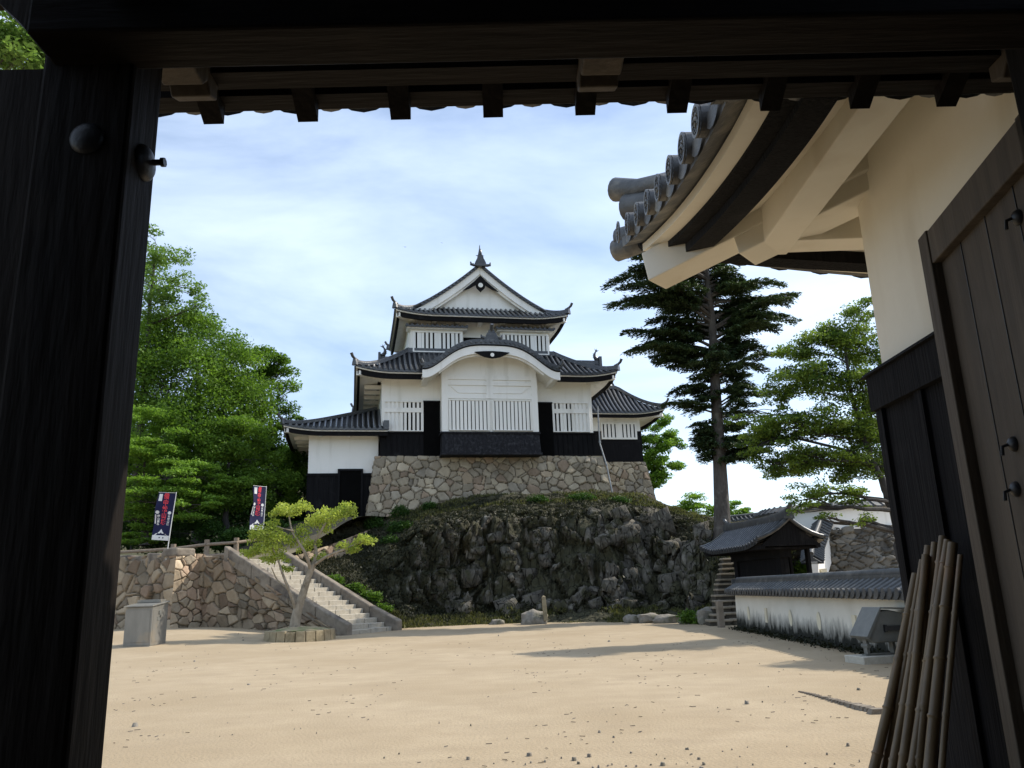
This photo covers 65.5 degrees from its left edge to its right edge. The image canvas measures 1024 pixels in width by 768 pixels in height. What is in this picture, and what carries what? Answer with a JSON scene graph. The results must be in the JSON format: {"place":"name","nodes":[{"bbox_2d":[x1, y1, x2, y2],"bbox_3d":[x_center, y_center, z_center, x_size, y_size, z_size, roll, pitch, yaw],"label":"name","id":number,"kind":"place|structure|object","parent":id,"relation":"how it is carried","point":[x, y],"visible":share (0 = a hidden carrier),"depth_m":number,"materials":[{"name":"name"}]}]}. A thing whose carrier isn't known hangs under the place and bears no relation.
{"place":"outdoors","nodes":[
{"label":"outdoors","id":0,"kind":"place"},
{"bbox_2d":[120,491,302,555],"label":"wooded slope","id":1,"kind":"structure","parent":0,"point":[142,554],"depth_m":60.65,"materials":[{"name":"green plant"}]},
{"bbox_2d":[123,399,307,553],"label":"broadleaf tree","id":2,"kind":"object","parent":1,"relation":"on","point":[243,516],"visible":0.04,"depth_m":52.42,"materials":[{"name":"green plant"}]},
{"bbox_2d":[121,516,302,554],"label":"shrub","id":3,"kind":"object","parent":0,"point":[207,526],"visible":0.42,"depth_m":41.26,"materials":[{"name":"green plant"}]},
{"bbox_2d":[222,516,386,558],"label":"terrace","id":4,"kind":"structure","parent":0,"point":[313,535],"depth_m":39.01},
{"bbox_2d":[121,531,163,549],"bbox_3d":[-18.257,7.591,38.554,2.721,0.903,2.105,6,-17,-29],"label":"shrub","id":5,"kind":"object","parent":4,"relation":"on","point":[132,537],"visible":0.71,"depth_m":38.26,"materials":[{"name":"green plant"}]},
{"bbox_2d":[129,224,213,529],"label":"broadleaf tree","id":6,"kind":"object","parent":4,"relation":"on","point":[154,262],"visible":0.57,"depth_m":47.45,"materials":[{"name":"green plant"}]},
{"bbox_2d":[123,402,239,545],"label":"broadleaf tree","id":7,"kind":"object","parent":4,"relation":"on","point":[145,448],"visible":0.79,"depth_m":40.53,"materials":[{"name":"green plant"}]},
{"bbox_2d":[130,295,282,544],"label":"broadleaf tree","id":8,"kind":"object","parent":4,"relation":"on","point":[169,349],"visible":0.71,"depth_m":45.95,"materials":[{"name":"green plant"}]},
{"bbox_2d":[176,414,307,530],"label":"broadleaf tree","id":9,"kind":"object","parent":4,"relation":"on","point":[286,481],"visible":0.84,"depth_m":43.06,"materials":[{"name":"green plant"}]},
{"bbox_2d":[249,485,266,529],"bbox_3d":[-11.700,6.168,36.636,0.188,3.011,0.780,-10,-16,28],"label":"banner flag","id":10,"kind":"object","parent":4,"relation":"on","point":[257,515],"visible":0.94,"depth_m":36.75,"materials":[{"name":"blue fabric"}]},
{"bbox_2d":[223,344,306,519],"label":"broadleaf tree","id":11,"kind":"object","parent":4,"relation":"on","point":[274,370],"visible":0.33,"depth_m":51.36,"materials":[{"name":"green plant"}]},
{"bbox_2d":[277,407,388,525],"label":"entrance annex","id":12,"kind":"object","parent":4,"relation":"on","point":[341,450],"visible":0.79,"depth_m":44.07,"materials":[{"name":"paint"}]},
{"bbox_2d":[339,471,360,517],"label":"doorway","id":13,"kind":"structure","parent":12,"relation":"in","point":[350,481],"depth_m":43.88,"materials":[{"name":"black wood"}]},
{"bbox_2d":[0,11,882,514],"label":"sky","id":14,"kind":"structure","parent":0,"point":[303,236],"materials":[{"name":"blue"}]},
{"bbox_2d":[102,622,892,767],"bbox_3d":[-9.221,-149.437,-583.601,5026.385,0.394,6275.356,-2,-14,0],"label":"ground","id":15,"kind":"structure","parent":0,"point":[445,686],"depth_m":10.56,"materials":[{"name":"beige sand"}]},
{"bbox_2d":[0,11,44,69],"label":"broadleaf tree","id":16,"kind":"object","parent":15,"relation":"on","point":[19,46],"visible":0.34,"depth_m":12.28,"materials":[{"name":"green plant"}]},
{"bbox_2d":[123,599,169,646],"bbox_3d":[-11.448,7.474,24.901,0.960,1.410,1.000,-4,-15,6],"label":"steel cabinet","id":17,"kind":"object","parent":15,"relation":"on","point":[145,623],"visible":1,"depth_m":24.54,"materials":[{"name":"metal"}]},
{"bbox_2d":[114,548,340,634],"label":"retaining wall","id":18,"kind":"structure","parent":15,"relation":"on","point":[196,590],"depth_m":32.86,"materials":[{"name":"stone"}]},
{"bbox_2d":[151,492,176,558],"bbox_3d":[-14.710,5.985,33.556,0.939,2.879,0.186,-2,-14,0],"label":"banner flag","id":19,"kind":"object","parent":18,"relation":"on","point":[164,510],"visible":1,"depth_m":33.68,"materials":[{"name":"blue fabric"}]},
{"bbox_2d":[120,538,261,555],"bbox_3d":[-16.661,7.813,36.530,10.077,1.600,2.288,-2,-14,0],"label":"log fence","id":20,"kind":"object","parent":18,"relation":"on","point":[207,544],"visible":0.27,"depth_m":35.96,"materials":[{"name":"brown wood"}]},
{"bbox_2d":[263,626,335,641],"bbox_3d":[-7.159,8.472,26.900,2.386,0.560,2.415,-2,-14,0],"label":"planting bed","id":21,"kind":"object","parent":15,"relation":"on","point":[306,634],"visible":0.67,"depth_m":26.04,"materials":[{"name":"grey stone"}]},
{"bbox_2d":[239,498,377,631],"bbox_3d":[-6.962,6.161,27.420,4.745,4.501,1.710,-1,-15,-6],"label":"maple tree","id":22,"kind":"object","parent":21,"relation":"in","point":[260,533],"visible":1,"depth_m":27.33,"materials":[{"name":"green plant"}]},
{"bbox_2d":[224,546,401,635],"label":"stone staircase","id":23,"kind":"structure","parent":15,"relation":"on","point":[342,610],"depth_m":32.14,"materials":[{"name":"stone"}]},
{"bbox_2d":[132,630,860,767],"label":"pebbles","id":24,"kind":"object","parent":15,"relation":"on","point":[529,754],"visible":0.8,"depth_m":6.85,"materials":[{"name":"brown stone"}]},
{"bbox_2d":[489,619,504,624],"bbox_3d":[-0.650,10.269,34.139,0.698,0.374,0.526,-2,-14,0],"label":"boulder","id":25,"kind":"object","parent":15,"relation":"on","point":[496,622],"visible":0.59,"depth_m":33.95,"materials":[{"name":"grey stone"}]},
{"bbox_2d":[113,639,888,767],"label":"fallen needles","id":26,"kind":"object","parent":15,"relation":"on","point":[532,692],"visible":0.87,"depth_m":9.74,"materials":[{"name":"brown plant"}]},
{"bbox_2d":[0,0,1023,767],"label":"timber gate","id":27,"kind":"structure","parent":15,"relation":"on","point":[96,96],"depth_m":2.89,"materials":[{"name":"wood"}]},
{"bbox_2d":[918,114,1023,767],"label":"door","id":28,"kind":"structure","parent":27,"relation":"in","point":[972,256],"depth_m":3.84,"materials":[{"name":"black wood"}]},
{"bbox_2d":[521,609,547,624],"bbox_3d":[0.937,9.800,33.197,1.165,0.847,0.907,-2,-14,0],"label":"boulder","id":29,"kind":"object","parent":15,"relation":"on","point":[532,617],"visible":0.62,"depth_m":32.89,"materials":[{"name":"grey stone"}]},
{"bbox_2d":[542,595,547,620],"bbox_3d":[1.349,9.283,33.015,0.160,1.004,0.160,-2,-14,-12],"label":"stone post","id":30,"kind":"object","parent":15,"relation":"on","point":[544,608],"visible":1,"depth_m":32.94,"materials":[{"name":"grey stone"}]},
{"bbox_2d":[623,614,638,622],"bbox_3d":[4.749,9.219,31.216,0.776,0.393,0.644,-2,-14,0],"label":"boulder","id":31,"kind":"object","parent":15,"relation":"on","point":[629,618],"visible":0.62,"depth_m":30.98,"materials":[{"name":"grey stone"}]},
{"bbox_2d":[637,613,657,622],"bbox_3d":[5.337,9.091,30.869,0.987,0.443,0.719,-2,-14,0],"label":"boulder","id":32,"kind":"object","parent":15,"relation":"on","point":[646,618],"visible":0.62,"depth_m":30.57,"materials":[{"name":"grey stone"}]},
{"bbox_2d":[653,614,678,623],"bbox_3d":[5.868,8.960,30.174,1.130,0.474,0.655,-2,-14,0],"label":"boulder","id":33,"kind":"object","parent":15,"relation":"on","point":[664,618],"visible":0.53,"depth_m":29.95,"materials":[{"name":"grey stone"}]},
{"bbox_2d":[675,608,698,623],"bbox_3d":[6.438,8.324,28.523,1.002,0.604,1.194,1,-15,-11],"label":"shrub","id":34,"kind":"object","parent":15,"relation":"on","point":[691,615],"visible":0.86,"depth_m":28.65,"materials":[{"name":"green plant"}]},
{"bbox_2d":[695,607,712,624],"bbox_3d":[6.826,8.215,28.078,0.683,0.708,0.608,-2,-14,0],"label":"boulder","id":35,"kind":"object","parent":15,"relation":"on","point":[702,614],"visible":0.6,"depth_m":27.87,"materials":[{"name":"grey stone"}]},
{"bbox_2d":[715,600,724,627],"bbox_3d":[6.747,7.587,25.763,0.200,1.185,0.200,1,-15,-11],"label":"stone post","id":36,"kind":"object","parent":15,"relation":"on","point":[720,614],"visible":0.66,"depth_m":25.73,"materials":[{"name":"stone"}]},
{"bbox_2d":[705,558,736,625],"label":"rock steps","id":37,"kind":"object","parent":15,"relation":"on","point":[723,581],"visible":0.31,"depth_m":28.77,"materials":[{"name":"grey stone"}]},
{"bbox_2d":[699,502,825,577],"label":"roofed gate","id":38,"kind":"structure","parent":15,"relation":"on","point":[764,545],"depth_m":27.10,"materials":[{"name":"tile"}]},
{"bbox_2d":[739,549,812,576],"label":"door","id":39,"kind":"structure","parent":38,"relation":"in","point":[763,567],"depth_m":27.81,"materials":[{"name":"black wood"}]},
{"bbox_2d":[728,623,889,653],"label":"weeds","id":40,"kind":"object","parent":15,"relation":"on","point":[806,640],"visible":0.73,"depth_m":18.12,"materials":[{"name":"plant"}]},
{"bbox_2d":[723,297,898,567],"bbox_3d":[9.205,1.566,22.046,6.418,8.324,3.061,5,-16,-24],"label":"broadleaf tree","id":41,"kind":"object","parent":15,"relation":"on","point":[860,431],"visible":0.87,"depth_m":21.87,"materials":[{"name":"green plant"}]},
{"bbox_2d":[608,93,1017,767],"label":"white turret","id":42,"kind":"object","parent":15,"relation":"on","point":[824,185],"visible":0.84,"depth_m":5.10,"materials":[{"name":"paint"}]},
{"bbox_2d":[724,568,904,652],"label":"courtyard wall","id":43,"kind":"structure","parent":15,"relation":"on","point":[824,606],"depth_m":17.77,"materials":[{"name":"paint"}]},
{"bbox_2d":[752,501,898,579],"bbox_3d":[15.499,8.306,36.835,8.940,5.421,6.699,-2,-14,0],"label":"round bastion","id":44,"kind":"object","parent":15,"relation":"on","point":[854,547],"visible":0.12,"depth_m":34.93,"materials":[{"name":"stone"}]},
{"bbox_2d":[793,560,806,573],"bbox_3d":[12.844,8.770,34.694,2.480,2.278,0.675,-15,-19,40],"label":"ivy","id":45,"kind":"object","parent":44,"relation":"attached to","point":[799,569],"visible":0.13,"depth_m":35.13,"materials":[{"name":"green plant"}]},
{"bbox_2d":[800,514,833,572],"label":"descending wall","id":46,"kind":"structure","parent":44,"relation":"on","point":[821,559],"depth_m":33.15,"materials":[{"name":"paint"}]},
{"bbox_2d":[798,691,882,714],"bbox_3d":[3.878,3.713,9.340,0.295,0.069,1.942,-1,-15,-4],"label":"broken edging","id":47,"kind":"object","parent":15,"relation":"on","point":[871,710],"visible":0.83,"depth_m":8.93,"materials":[{"name":"stone"}]},
{"bbox_2d":[845,607,904,664],"bbox_3d":[6.239,4.328,13.681,0.920,0.955,0.550,1,-15,-12],"label":"floodlight","id":48,"kind":"object","parent":15,"relation":"on","point":[875,625],"visible":0.84,"depth_m":13.53,"materials":[{"name":"metal"}]},
{"bbox_2d":[868,573,916,767],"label":"bamboo pole","id":49,"kind":"object","parent":15,"relation":"on","point":[877,752],"visible":0.94,"depth_m":4.61,"materials":[{"name":"brown wood"}]},
{"bbox_2d":[880,559,920,767],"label":"bamboo pole","id":50,"kind":"object","parent":15,"relation":"on","point":[886,753],"visible":0.59,"depth_m":4.61,"materials":[{"name":"brown wood"}]},
{"bbox_2d":[887,545,930,767],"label":"bamboo pole","id":51,"kind":"object","parent":15,"relation":"on","point":[894,752],"visible":0.44,"depth_m":4.46,"materials":[{"name":"brown wood"}]},
{"bbox_2d":[897,554,929,767],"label":"bamboo pole","id":52,"kind":"object","parent":15,"relation":"on","point":[909,717],"visible":0.96,"depth_m":4.44,"materials":[{"name":"brown wood"}]},
{"bbox_2d":[914,542,937,718],"bbox_3d":[2.275,1.696,4.477,0.528,1.580,0.059,0,-15,-6],"label":"bamboo pole","id":53,"kind":"object","parent":15,"relation":"on","point":[933,550],"visible":0.27,"depth_m":4.60,"materials":[{"name":"brown wood"}]},
{"bbox_2d":[906,535,946,767],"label":"bamboo pole","id":54,"kind":"object","parent":15,"relation":"on","point":[913,747],"visible":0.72,"depth_m":4.32,"materials":[{"name":"brown wood"}]},
{"bbox_2d":[915,539,951,767],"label":"bamboo pole","id":55,"kind":"object","parent":15,"relation":"on","point":[926,689],"visible":0.65,"depth_m":4.30,"materials":[{"name":"brown wood"}]},
{"bbox_2d":[923,542,957,767],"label":"bamboo pole","id":56,"kind":"object","parent":15,"relation":"on","point":[934,713],"visible":0.99,"depth_m":4.22,"materials":[{"name":"brown wood"}]},
{"bbox_2d":[938,554,963,767],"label":"bamboo pole","id":57,"kind":"object","parent":15,"relation":"on","point":[948,687],"visible":1,"depth_m":4.13,"materials":[{"name":"brown wood"}]},
{"bbox_2d":[275,490,734,626],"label":"rocky hill","id":58,"kind":"structure","parent":0,"point":[576,567],"depth_m":37.25,"materials":[{"name":"grey stone"}]},
{"bbox_2d":[295,530,369,558],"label":"path wall","id":59,"kind":"structure","parent":58,"relation":"on","point":[331,548],"depth_m":38.14,"materials":[{"name":"stone"}]},
{"bbox_2d":[327,573,395,611],"bbox_3d":[-6.746,9.246,35.017,3.493,1.913,1.086,-4,-15,8],"label":"shrub","id":60,"kind":"object","parent":58,"relation":"on","point":[368,594],"visible":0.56,"depth_m":34.91,"materials":[{"name":"green plant"}]},
{"bbox_2d":[355,520,412,543],"bbox_3d":[-6.304,7.454,39.542,3.213,1.506,1.556,-2,-14,0],"label":"shrub","id":61,"kind":"object","parent":58,"relation":"on","point":[395,526],"visible":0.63,"depth_m":39.59,"materials":[{"name":"green plant"}]},
{"bbox_2d":[363,501,437,529],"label":"shrub","id":62,"kind":"object","parent":58,"relation":"on","point":[372,522],"visible":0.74,"depth_m":41.56,"materials":[{"name":"green plant"}]},
{"bbox_2d":[350,245,622,519],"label":"castle keep","id":63,"kind":"structure","parent":58,"relation":"on","point":[485,390],"depth_m":45.40,"materials":[{"name":"paint"}]},
{"bbox_2d":[383,401,423,431],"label":"window","id":64,"kind":"structure","parent":63,"relation":"in","point":[403,416],"depth_m":44.95,"materials":[{"name":"paint"}]},
{"bbox_2d":[423,401,439,455],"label":"dark door","id":65,"kind":"structure","parent":63,"relation":"in","point":[431,409],"depth_m":45.03,"materials":[{"name":"black wood"}]},
{"bbox_2d":[449,399,489,430],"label":"window","id":66,"kind":"structure","parent":63,"relation":"in","point":[464,415],"depth_m":44.68,"materials":[{"name":"paint"}]},
{"bbox_2d":[492,400,532,430],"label":"window","id":67,"kind":"structure","parent":63,"relation":"in","point":[507,415],"depth_m":45.16,"materials":[{"name":"paint"}]},
{"bbox_2d":[538,402,553,454],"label":"dark door","id":68,"kind":"structure","parent":63,"relation":"in","point":[545,417],"depth_m":46.33,"materials":[{"name":"black wood"}]},
{"bbox_2d":[552,402,589,432],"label":"window","id":69,"kind":"structure","parent":63,"relation":"in","point":[567,417],"depth_m":46.86,"materials":[{"name":"paint"}]},
{"bbox_2d":[300,494,794,622],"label":"moss tufts","id":70,"kind":"object","parent":58,"relation":"on","point":[330,560],"visible":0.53,"depth_m":37.92,"materials":[{"name":"green plant"}]},
{"bbox_2d":[321,489,795,627],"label":"grass","id":71,"kind":"structure","parent":58,"relation":"on","point":[507,620],"depth_m":35.81,"materials":[{"name":"green plant"}]},
{"bbox_2d":[527,491,631,502],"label":"shrub","id":72,"kind":"object","parent":58,"relation":"on","point":[581,495],"visible":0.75,"depth_m":42.06,"materials":[{"name":"green plant"}]},
{"bbox_2d":[576,349,669,499],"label":"side turret","id":73,"kind":"object","parent":58,"relation":"on","point":[625,418],"visible":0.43,"depth_m":53.42,"materials":[{"name":"stone"}]},
{"bbox_2d":[600,253,801,540],"bbox_3d":[9.024,-0.111,37.610,9.500,15.054,6.612,1,-15,-10],"label":"fir tree","id":74,"kind":"object","parent":58,"relation":"on","point":[733,320],"visible":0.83,"depth_m":36.96,"materials":[{"name":"green plant"}]},
{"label":"hillside","id":75,"kind":"structure","parent":0,"visible":0},
{"bbox_2d":[641,413,687,489],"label":"broadleaf tree","id":76,"kind":"object","parent":75,"relation":"on","point":[669,439],"visible":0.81,"depth_m":62.02,"materials":[{"name":"green plant"}]},
{"bbox_2d":[669,491,731,516],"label":"broadleaf tree","id":77,"kind":"object","parent":75,"relation":"on","point":[694,506],"visible":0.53,"depth_m":60.85,"materials":[{"name":"green plant"}]},
{"bbox_2d":[713,512,757,522],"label":"boundary wall","id":78,"kind":"structure","parent":75,"relation":"on","point":[740,517],"depth_m":54.16,"materials":[{"name":"beige paint"}]},
{"bbox_2d":[729,500,753,514],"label":"broadleaf tree","id":79,"kind":"object","parent":75,"relation":"on","point":[744,510],"visible":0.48,"depth_m":60.94,"materials":[{"name":"green plant"}]}
]}

